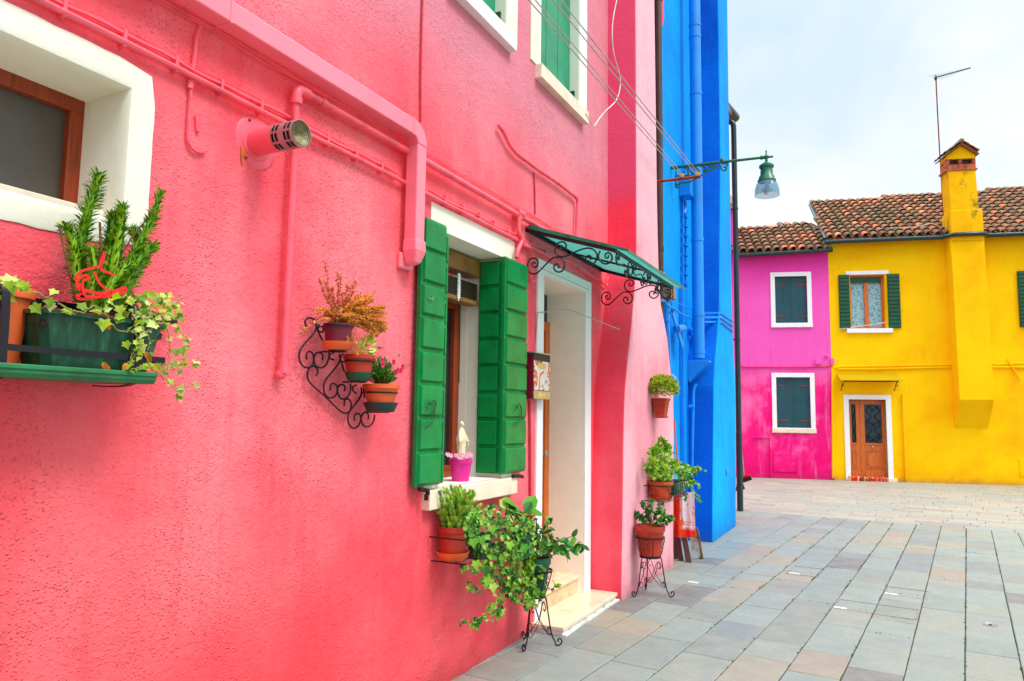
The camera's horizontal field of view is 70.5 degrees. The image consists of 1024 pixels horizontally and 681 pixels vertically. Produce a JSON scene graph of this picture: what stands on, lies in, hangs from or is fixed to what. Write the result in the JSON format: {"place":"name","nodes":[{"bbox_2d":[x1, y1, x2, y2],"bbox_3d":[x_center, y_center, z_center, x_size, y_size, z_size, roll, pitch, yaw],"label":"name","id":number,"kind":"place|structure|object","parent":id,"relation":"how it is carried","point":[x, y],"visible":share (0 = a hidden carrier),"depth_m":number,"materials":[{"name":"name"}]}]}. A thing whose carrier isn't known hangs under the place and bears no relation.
{"place":"outdoors","nodes":[
{"label":"outdoors","id":0,"kind":"place"},
{"bbox_2d":[553,571,571,583],"bbox_3d":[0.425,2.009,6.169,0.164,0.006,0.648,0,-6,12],"label":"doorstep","id":1,"kind":"object","parent":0,"point":[558,577],"depth_m":6.16,"materials":[{"name":"beige stone"}]},
{"bbox_2d":[451,477,1023,680],"bbox_3d":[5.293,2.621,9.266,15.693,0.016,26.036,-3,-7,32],"label":"paving","id":2,"kind":"structure","parent":0,"point":[630,638],"depth_m":6.30,"materials":[{"name":"stone"}]},
{"bbox_2d":[0,0,673,680],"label":"pink house","id":3,"kind":"structure","parent":2,"relation":"on","point":[242,512],"depth_m":3.42,"materials":[{"name":"paint"}]},
{"bbox_2d":[0,0,154,244],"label":"window","id":4,"kind":"structure","parent":3,"relation":"in","point":[70,105],"depth_m":2.54,"materials":[{"name":"white paint"}]},
{"bbox_2d":[0,283,177,386],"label":"planter rack","id":5,"kind":"object","parent":3,"relation":"attached to","point":[5,305],"visible":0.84,"depth_m":2.11,"materials":[{"name":"black metal"}]},
{"bbox_2d":[0,273,35,363],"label":"potted plant","id":6,"kind":"object","parent":5,"relation":"in","point":[21,301],"visible":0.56,"depth_m":2.06,"materials":[{"name":"orange plant"}]},
{"bbox_2d":[0,362,157,384],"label":"drip tray","id":7,"kind":"object","parent":5,"relation":"on","point":[14,371],"visible":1,"depth_m":2.12,"materials":[{"name":"green plastic"}]},
{"bbox_2d":[2,166,200,401],"bbox_3d":[-1.277,-0.186,2.296,0.238,0.752,0.693,-2,-7,27],"label":"trough planter","id":8,"kind":"object","parent":5,"relation":"in","point":[106,279],"visible":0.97,"depth_m":2.26,"materials":[{"name":"green plastic"}]},
{"bbox_2d":[186,22,211,153],"bbox_3d":[-1.221,-0.993,2.824,0.027,0.541,0.107,-2,-6,23],"label":"hanging cable","id":9,"kind":"object","parent":3,"relation":"attached to","point":[190,85],"visible":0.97,"depth_m":2.79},
{"bbox_2d":[235,116,310,169],"bbox_3d":[-0.974,-0.840,3.025,0.283,0.234,0.224,-2,-7,27],"label":"flue vent","id":10,"kind":"object","parent":3,"relation":"attached to","point":[260,143],"visible":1,"depth_m":3.00,"materials":[{"name":"grey metal"}]},
{"bbox_2d":[173,0,426,270],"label":"square duct","id":11,"kind":"object","parent":3,"relation":"attached to","point":[232,18],"visible":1,"depth_m":3.48,"materials":[{"name":"pink metal"}]},
{"bbox_2d":[33,0,608,286],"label":"conduit pair","id":12,"kind":"object","parent":3,"relation":"attached to","point":[62,7],"visible":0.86,"depth_m":2.96},
{"bbox_2d":[275,85,409,379],"bbox_3d":[-0.791,-0.454,3.573,0.061,1.338,0.897,-2,-7,27],"label":"gas pipe","id":13,"kind":"object","parent":3,"relation":"attached to","point":[297,94],"visible":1,"depth_m":3.20,"materials":[{"name":"pink metal"}]},
{"bbox_2d":[298,317,397,428],"bbox_3d":[-0.746,0.165,3.436,0.186,0.512,0.570,-2,-7,27],"label":"scroll bracket","id":14,"kind":"object","parent":3,"relation":"attached to","point":[313,364],"visible":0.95,"depth_m":3.41,"materials":[{"name":"black metal"}]},
{"bbox_2d":[299,261,388,356],"bbox_3d":[-0.763,-0.137,3.411,0.147,0.436,0.666,-2,-7,27],"label":"potted plant","id":15,"kind":"object","parent":14,"relation":"on","point":[356,311],"visible":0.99,"depth_m":3.34,"materials":[{"name":"orange plant"}]},
{"bbox_2d":[343,332,376,380],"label":"potted plant","id":16,"kind":"object","parent":14,"relation":"on","point":[358,370],"visible":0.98,"depth_m":3.41,"materials":[{"name":"orange plant"}]},
{"bbox_2d":[362,346,408,411],"bbox_3d":[-0.621,0.197,3.666,0.184,0.329,0.333,-2,-7,27],"label":"potted plant","id":17,"kind":"object","parent":14,"relation":"on","point":[382,376],"visible":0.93,"depth_m":3.55,"materials":[{"name":"green plant"}]},
{"bbox_2d":[156,0,563,232],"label":"thin wires","id":18,"kind":"object","parent":3,"relation":"attached to","point":[248,48],"visible":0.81,"depth_m":3.34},
{"bbox_2d":[420,0,423,121],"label":"thin pipe","id":19,"kind":"object","parent":3,"relation":"attached to","point":[421,37],"visible":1,"depth_m":4.23,"materials":[{"name":"metal"}]},
{"bbox_2d":[445,452,472,481],"bbox_3d":[-0.360,0.807,4.637,0.151,0.194,0.278,-2,-7,27],"label":"flower pot","id":20,"kind":"object","parent":3,"relation":"on","point":[460,470],"visible":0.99,"depth_m":4.63,"materials":[{"name":"pink plastic"}]},
{"bbox_2d":[456,421,468,459],"bbox_3d":[-0.328,0.649,4.709,0.062,0.254,0.117,-2,-7,27],"label":"figurine","id":21,"kind":"object","parent":20,"relation":"on","point":[462,439],"visible":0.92,"depth_m":4.68,"materials":[{"name":"beige ceramic"}]},
{"bbox_2d":[412,202,527,510],"bbox_3d":[-0.397,0.128,4.758,0.509,1.795,1.405,-2,-7,27],"label":"window","id":22,"kind":"structure","parent":3,"relation":"in","point":[444,300],"depth_m":4.98,"materials":[{"name":"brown wood"}]},
{"bbox_2d":[429,496,537,564],"bbox_3d":[-0.149,1.168,4.532,0.231,0.282,0.997,-2,-7,27],"label":"pot rack","id":23,"kind":"object","parent":3,"relation":"attached to","point":[536,519],"visible":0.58,"depth_m":4.21,"materials":[{"name":"black metal"}]},
{"bbox_2d":[434,484,481,561],"bbox_3d":[-0.326,1.054,4.250,0.298,0.430,0.333,-2,-7,27],"label":"potted plant","id":24,"kind":"object","parent":23,"relation":"on","point":[454,510],"visible":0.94,"depth_m":4.14,"materials":[{"name":"green plant"}]},
{"bbox_2d":[459,503,539,630],"bbox_3d":[-0.049,1.385,4.537,0.325,0.777,1.429,-2,-7,27],"label":"potted plant","id":25,"kind":"object","parent":23,"relation":"on","point":[474,524],"visible":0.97,"depth_m":4.38,"materials":[{"name":"green plant"}]},
{"bbox_2d":[500,496,542,556],"bbox_3d":[0.069,1.250,4.901,0.204,0.410,0.649,-2,-7,27],"label":"potted plant","id":26,"kind":"object","parent":23,"relation":"on","point":[529,504],"visible":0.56,"depth_m":4.90,"materials":[{"name":"green plant"}]},
{"bbox_2d":[426,158,548,258],"bbox_3d":[-0.032,-0.787,5.090,0.053,0.368,2.255,-2,-7,27],"label":"gas pipe","id":27,"kind":"object","parent":3,"relation":"attached to","point":[519,214],"visible":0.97,"depth_m":4.92,"materials":[{"name":"pink metal"}]},
{"bbox_2d":[526,399,531,519],"bbox_3d":[0.121,0.931,5.332,0.017,1.012,0.114,-2,-7,27],"label":"door cable","id":28,"kind":"object","parent":3,"relation":"attached to","point":[530,455],"depth_m":5.36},
{"bbox_2d":[533,172,535,214],"bbox_3d":[0.174,-1.137,5.597,0.012,0.326,0.044,-2,-7,27],"label":"thin cable","id":29,"kind":"object","parent":3,"relation":"attached to","point":[534,194],"visible":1,"depth_m":5.60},
{"bbox_2d":[497,124,578,236],"bbox_3d":[0.240,-1.199,5.684,0.028,0.476,1.493,-2,-7,27],"label":"bent conduit","id":30,"kind":"object","parent":3,"relation":"attached to","point":[524,159],"visible":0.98,"depth_m":5.68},
{"bbox_2d":[525,351,551,399],"bbox_3d":[0.196,0.268,5.447,0.098,0.345,0.310,-2,-7,27],"label":"mailbox","id":31,"kind":"object","parent":3,"relation":"attached to","point":[538,374],"visible":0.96,"depth_m":5.37,"materials":[{"name":"red paint"}]},
{"bbox_2d":[533,258,590,622],"bbox_3d":[0.261,0.812,6.065,0.420,2.790,1.150,-2,-7,27],"label":"door frame","id":32,"kind":"structure","parent":3,"relation":"in","point":[562,457],"depth_m":6.42,"materials":[{"name":"white stone"}]},
{"bbox_2d":[535,267,619,344],"bbox_3d":[0.572,-0.215,5.996,0.312,0.613,1.149,-2,-7,27],"label":"wire airer","id":33,"kind":"object","parent":3,"relation":"attached to","point":[571,310],"visible":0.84,"depth_m":5.95,"materials":[{"name":"grey metal"}]},
{"bbox_2d":[585,0,620,125],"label":"loose cable","id":34,"kind":"object","parent":3,"relation":"attached to","point":[618,71],"visible":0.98,"depth_m":6.45,"materials":[{"name":"white plastic"}]},
{"bbox_2d":[525,225,684,304],"bbox_3d":[0.831,-0.598,5.990,0.806,0.403,1.682,-2,-7,27],"label":"door canopy","id":35,"kind":"object","parent":3,"relation":"attached to","point":[615,260],"visible":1,"depth_m":5.70,"materials":[{"name":"green metal"}]},
{"bbox_2d":[654,0,663,317],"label":"brown downpipe","id":36,"kind":"object","parent":3,"relation":"attached to","point":[658,73],"visible":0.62,"depth_m":8.76,"materials":[{"name":"metal"}]},
{"bbox_2d":[648,373,679,417],"bbox_3d":[1.507,0.549,7.241,0.358,0.449,0.462,-2,-7,27],"label":"wall pot","id":37,"kind":"object","parent":3,"relation":"attached to","point":[661,382],"depth_m":7.17,"materials":[{"name":"red plastic"}]},
{"bbox_2d":[643,479,687,502],"bbox_3d":[1.533,1.484,7.192,0.249,0.149,0.818,-2,-7,27],"label":"pot rack","id":38,"kind":"object","parent":3,"relation":"attached to","point":[677,493],"visible":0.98,"depth_m":7.04,"materials":[{"name":"black metal"}]},
{"bbox_2d":[642,435,679,500],"bbox_3d":[1.413,1.228,6.985,0.280,0.614,0.804,-2,-7,27],"label":"potted plant","id":39,"kind":"object","parent":38,"relation":"in","point":[660,470],"visible":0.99,"depth_m":6.92,"materials":[{"name":"green plant"}]},
{"bbox_2d":[670,461,706,502],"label":"potted plant","id":40,"kind":"object","parent":38,"relation":"in","point":[684,471],"visible":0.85,"depth_m":7.74,"materials":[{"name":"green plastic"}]},
{"bbox_2d":[674,420,681,492],"bbox_3d":[1.845,1.341,8.047,0.096,0.918,0.017,-2,-7,27],"label":"broom stick","id":41,"kind":"object","parent":40,"relation":"in","point":[675,442],"visible":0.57,"depth_m":8.07,"materials":[{"name":"red wood"}]},
{"bbox_2d":[673,492,695,537],"bbox_3d":[1.867,1.893,7.889,0.262,0.504,0.053,-2,-7,27],"label":"tea towel","id":42,"kind":"object","parent":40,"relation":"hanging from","point":[684,516],"visible":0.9,"depth_m":7.88,"materials":[{"name":"red fabric"}]},
{"bbox_2d":[657,171,700,182],"bbox_3d":[1.836,-1.858,8.290,0.636,0.086,0.036,-2,-7,27],"label":"clothesline bar","id":43,"kind":"object","parent":3,"relation":"attached to","point":[680,178],"visible":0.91,"depth_m":8.23,"materials":[{"name":"metal"}]},
{"bbox_2d":[528,0,681,177],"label":"clothesline wire","id":44,"kind":"object","parent":43,"relation":"attached to","point":[598,80],"visible":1,"depth_m":5.72,"materials":[{"name":"grey metal"}]},
{"bbox_2d":[535,0,681,172],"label":"clothesline wire","id":45,"kind":"object","parent":43,"relation":"attached to","point":[601,78],"visible":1,"depth_m":5.82,"materials":[{"name":"grey metal"}]},
{"bbox_2d":[552,0,696,175],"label":"clothesline wire","id":46,"kind":"object","parent":43,"relation":"attached to","point":[617,79],"visible":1,"depth_m":5.61,"materials":[{"name":"grey metal"}]},
{"bbox_2d":[560,0,696,171],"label":"clothesline wire","id":47,"kind":"object","parent":43,"relation":"attached to","point":[622,78],"visible":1,"depth_m":5.73,"materials":[{"name":"metal"}]},
{"bbox_2d":[521,568,562,651],"bbox_3d":[0.154,1.845,4.987,0.326,0.514,0.302,-2,-7,27],"label":"plant stand","id":48,"kind":"object","parent":2,"relation":"on","point":[529,623],"visible":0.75,"depth_m":4.99,"materials":[{"name":"black metal"}]},
{"bbox_2d":[519,514,589,609],"bbox_3d":[0.286,1.514,4.969,0.504,0.651,0.292,-2,-7,27],"label":"potted plant","id":49,"kind":"object","parent":48,"relation":"on","point":[539,559],"visible":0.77,"depth_m":4.95,"materials":[{"name":"green plant"}]},
{"bbox_2d":[631,535,674,596],"bbox_3d":[1.282,2.017,6.486,0.353,0.509,0.384,-2,-7,27],"label":"plant stand","id":50,"kind":"object","parent":2,"relation":"on","point":[646,557],"visible":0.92,"depth_m":6.44,"materials":[{"name":"black metal"}]},
{"bbox_2d":[634,499,674,556],"bbox_3d":[1.273,1.679,6.539,0.369,0.508,0.271,1,-6,0],"label":"potted plant","id":51,"kind":"object","parent":50,"relation":"on","point":[651,529],"visible":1,"depth_m":6.46,"materials":[{"name":"green plant"}]},
{"bbox_2d":[673,524,677,558],"bbox_3d":[1.836,2.223,8.197,0.051,0.467,0.138,2,-6,-14],"label":"leaning plank","id":52,"kind":"object","parent":2,"relation":"on","point":[675,552],"visible":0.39,"depth_m":8.16,"materials":[{"name":"brown wood"}]},
{"bbox_2d":[673,521,683,560],"bbox_3d":[1.859,2.210,8.114,0.052,0.477,0.186,3,-6,-17],"label":"leaning plank","id":53,"kind":"object","parent":2,"relation":"on","point":[679,549],"visible":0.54,"depth_m":8.06,"materials":[{"name":"brown wood"}]},
{"bbox_2d":[682,537,691,562],"bbox_3d":[1.917,2.229,8.026,0.057,0.424,0.199,3,-6,-20],"label":"leaning plank","id":54,"kind":"object","parent":2,"relation":"on","point":[686,549],"visible":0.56,"depth_m":7.98,"materials":[{"name":"brown wood"}]},
{"bbox_2d":[654,0,735,541],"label":"blue house","id":55,"kind":"structure","parent":2,"relation":"on","point":[715,438],"depth_m":10.14,"materials":[{"name":"paint"}]},
{"bbox_2d":[664,308,671,375],"bbox_3d":[1.905,0.060,8.841,0.084,0.912,0.202,-2,-7,27],"label":"blue conduit","id":56,"kind":"object","parent":55,"relation":"attached to","point":[667,318],"visible":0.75,"depth_m":8.82,"materials":[{"name":"blue metal"}]},
{"bbox_2d":[664,286,675,313],"bbox_3d":[1.923,-0.506,8.886,0.130,0.399,0.210,-2,-7,27],"label":"alarm box","id":57,"kind":"object","parent":55,"relation":"attached to","point":[674,292],"visible":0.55,"depth_m":8.84,"materials":[{"name":"beige plastic"}]},
{"bbox_2d":[660,299,692,319],"bbox_3d":[2.084,-0.376,9.073,0.023,0.070,1.663,-2,-7,27],"label":"blue cable","id":58,"kind":"object","parent":55,"relation":"attached to","point":[670,306],"visible":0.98,"depth_m":8.90,"materials":[{"name":"blue plastic"}]},
{"bbox_2d":[671,309,686,348],"bbox_3d":[2.078,-0.138,9.088,0.095,0.449,0.550,-2,-7,27],"label":"blue strut","id":59,"kind":"object","parent":55,"relation":"attached to","point":[678,329],"visible":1,"depth_m":9.05,"materials":[{"name":"blue metal"}]},
{"bbox_2d":[679,174,692,540],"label":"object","id":60,"kind":"object","parent":55,"relation":"attached to","point":[685,191],"visible":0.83,"depth_m":9.57,"materials":[{"name":"blue metal"}]},
{"bbox_2d":[688,327,692,334],"bbox_3d":[2.487,-0.121,9.977,0.232,0.110,0.082,6,-8,-44],"label":"blue vent","id":61,"kind":"object","parent":55,"relation":"attached to","point":[690,330],"visible":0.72,"depth_m":9.90,"materials":[{"name":"blue metal"}]},
{"bbox_2d":[689,383,697,491],"bbox_3d":[2.384,1.265,9.495,0.113,1.411,0.060,-2,-7,27],"label":"thin blue pipe","id":62,"kind":"object","parent":55,"relation":"attached to","point":[692,406],"visible":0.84,"depth_m":9.50,"materials":[{"name":"blue metal"}]},
{"bbox_2d":[689,0,704,358],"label":"blue downpipe","id":63,"kind":"object","parent":55,"relation":"attached to","point":[697,241],"visible":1,"depth_m":9.87,"materials":[{"name":"blue metal"}]},
{"bbox_2d":[688,360,711,382],"bbox_3d":[2.505,0.415,9.667,0.283,0.299,0.170,-2,-7,27],"label":"hopper bracket","id":64,"kind":"object","parent":55,"relation":"attached to","point":[696,368],"visible":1,"depth_m":9.62,"materials":[{"name":"blue metal"}]},
{"bbox_2d":[704,316,733,326],"bbox_3d":[3.025,-0.277,10.391,0.186,0.062,1.226,-4,-7,37],"label":"blue cable","id":65,"kind":"object","parent":55,"relation":"attached to","point":[716,317],"visible":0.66,"depth_m":10.07,"materials":[{"name":"blue plastic"}]},
{"bbox_2d":[704,321,733,331],"bbox_3d":[3.021,-0.217,10.383,0.182,0.069,1.219,-4,-7,37],"label":"blue cable","id":66,"kind":"object","parent":55,"relation":"attached to","point":[727,326],"visible":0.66,"depth_m":10.19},
{"bbox_2d":[705,313,732,321],"bbox_3d":[3.029,-0.338,10.403,0.176,0.045,1.224,-4,-7,37],"label":"blue cable","id":67,"kind":"object","parent":55,"relation":"attached to","point":[720,313],"visible":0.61,"depth_m":10.13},
{"bbox_2d":[670,150,775,194],"bbox_3d":[2.655,-2.042,9.134,1.354,0.578,0.298,-2,-7,27],"label":"street lamp","id":68,"kind":"object","parent":55,"relation":"attached to","point":[766,176],"visible":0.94,"depth_m":9.02,"materials":[{"name":"green metal"}]},
{"bbox_2d":[690,526,703,558],"bbox_3d":[2.084,2.305,8.188,0.162,0.422,0.050,-2,-7,27],"label":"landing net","id":69,"kind":"object","parent":2,"relation":"on","point":[697,540],"visible":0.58,"depth_m":8.19,"materials":[{"name":"fabric"}]},
{"bbox_2d":[688,574,735,587],"bbox_3d":[1.946,2.343,7.051,0.360,0.014,0.420,-3,-7,32],"label":"access cover","id":70,"kind":"object","parent":2,"relation":"on","point":[690,581],"visible":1,"depth_m":6.96,"materials":[{"name":"metal"}]},
{"bbox_2d":[730,195,736,476],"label":"tall magenta house","id":71,"kind":"structure","parent":2,"relation":"on","point":[732,286],"depth_m":20.05,"materials":[{"name":"paint"}]},
{"bbox_2d":[731,221,834,479],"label":"magenta house","id":72,"kind":"structure","parent":2,"relation":"on","point":[785,336],"depth_m":19.57,"materials":[{"name":"paint"}]},
{"bbox_2d":[770,272,812,327],"bbox_3d":[7.586,-1.108,19.705,1.065,1.515,0.110,0,-6,11],"label":"window","id":73,"kind":"structure","parent":72,"relation":"in","point":[790,306],"depth_m":19.71,"materials":[{"name":"white paint"}]},
{"bbox_2d":[771,373,816,432],"bbox_3d":[7.537,1.669,19.416,1.110,1.600,0.120,0,-6,11],"label":"window","id":74,"kind":"structure","parent":72,"relation":"in","point":[793,398],"depth_m":19.43,"materials":[{"name":"white paint"}]},
{"bbox_2d":[786,566,824,577],"bbox_3d":[3.064,2.411,7.556,0.300,0.014,0.450,-3,-7,32],"label":"access cover","id":75,"kind":"object","parent":2,"relation":"on","point":[799,573],"visible":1,"depth_m":7.44,"materials":[{"name":"metal"}]},
{"bbox_2d":[653,486,1022,677],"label":"joint weeds","id":76,"kind":"object","parent":2,"relation":"on","point":[1020,668],"visible":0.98,"depth_m":7.22,"materials":[{"name":"green plant"}]},
{"bbox_2d":[833,599,919,619],"bbox_3d":[3.062,2.260,6.089,0.620,0.014,0.360,-3,-7,32],"label":"access cover","id":77,"kind":"object","parent":2,"relation":"on","point":[836,607],"visible":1,"depth_m":6.09,"materials":[{"name":"stone"}]},
{"bbox_2d":[885,586,928,599],"bbox_3d":[3.643,2.329,6.676,0.340,0.014,0.360,-3,-7,32],"label":"access cover","id":78,"kind":"object","parent":2,"relation":"on","point":[904,588],"visible":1,"depth_m":6.66,"materials":[{"name":"metal"}]},
{"bbox_2d":[808,138,1023,485],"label":"yellow house","id":79,"kind":"structure","parent":2,"relation":"on","point":[944,300],"depth_m":18.90,"materials":[{"name":"paint"}]},
{"bbox_2d":[849,400,860,475],"bbox_3d":[9.060,2.582,19.200,0.301,2.025,0.070,0,-6,11],"label":"door leaf","id":80,"kind":"structure","parent":79,"relation":"in","point":[854,421],"depth_m":19.18,"materials":[{"name":"orange wood"}]},
{"bbox_2d":[839,322,885,329],"bbox_3d":[11.695,-1.034,18.988,5.967,1.505,0.026,0,-6,8],"label":"washing line","id":81,"kind":"object","parent":79,"relation":"attached to","point":[863,325],"visible":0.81,"depth_m":19.25,"materials":[{"name":"white"}]},
{"bbox_2d":[848,476,888,481],"bbox_3d":[9.257,3.599,18.865,0.941,0.118,0.240,0,-6,11],"label":"door mat","id":82,"kind":"object","parent":79,"relation":"on","point":[869,478],"depth_m":18.76,"materials":[{"name":"fabric"}]},
{"bbox_2d":[838,270,900,332],"bbox_3d":[9.526,-1.026,19.371,1.510,1.670,0.260,0,-6,11],"label":"window","id":83,"kind":"structure","parent":79,"relation":"in","point":[865,296],"depth_m":19.40,"materials":[{"name":"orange wood"}]},
{"bbox_2d":[837,374,902,390],"bbox_3d":[9.326,1.082,18.904,1.502,0.459,0.425,0,-6,11],"label":"door canopy","id":84,"kind":"object","parent":79,"relation":"attached to","point":[896,378],"visible":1,"depth_m":18.86,"materials":[{"name":"yellow metal"}]},
{"bbox_2d":[859,400,885,476],"bbox_3d":[9.501,2.575,19.077,0.596,2.025,0.143,0,-6,11],"label":"door leaf","id":85,"kind":"structure","parent":79,"relation":"in","point":[871,412],"depth_m":19.11,"materials":[{"name":"orange wood"}]},
{"bbox_2d":[892,223,938,228],"bbox_3d":[10.874,-3.065,19.492,1.329,0.155,0.027,0,-6,11],"label":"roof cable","id":86,"kind":"object","parent":79,"relation":"on","point":[921,225],"visible":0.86,"depth_m":19.46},
{"bbox_2d":[931,67,970,214],"bbox_3d":[12.181,-5.316,19.988,1.328,4.778,0.133,1,-6,-5],"label":"tv antenna","id":87,"kind":"object","parent":79,"relation":"attached to","point":[940,75],"visible":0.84,"depth_m":20.09,"materials":[{"name":"metal"}]},
{"bbox_2d":[1017,271,1023,326],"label":"window","id":88,"kind":"structure","parent":79,"relation":"in","point":[1020,274],"depth_m":18.57,"materials":[{"name":"green wood"}]},
{"bbox_2d":[983,622,997,626],"bbox_3d":[3.747,2.227,5.673,0.100,0.017,0.100,-2,-7,27],"label":"stop cock cover","id":89,"kind":"object","parent":2,"relation":"on","point":[990,624],"visible":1,"depth_m":5.67,"materials":[{"name":"metal"}]},
{"bbox_3d":[0.758,-1.360,13.532,6.320,8.750,1.500,-2,-7,27],"label":"low house","id":90,"kind":"object","parent":2,"relation":"on","visible":0},
{"bbox_2d":[729,103,742,511],"bbox_3d":[3.763,-0.664,12.803,0.491,7.243,0.870,-2,-7,27],"label":"downpipe","id":91,"kind":"object","parent":90,"relation":"attached to","point":[734,117],"visible":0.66,"depth_m":12.72,"materials":[{"name":"metal"}]},
{"bbox_2d":[742,453,751,482],"bbox_3d":[4.113,2.050,12.787,0.218,0.966,0.075,-2,-7,27],"label":"broom","id":92,"kind":"object","parent":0,"point":[746,478],"visible":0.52,"depth_m":12.72,"materials":[{"name":"plastic"}]},
{"bbox_2d":[727,0,1023,377],"label":"sky","id":93,"kind":"structure","parent":0,"point":[841,94],"materials":[{"name":"white"}]}
]}

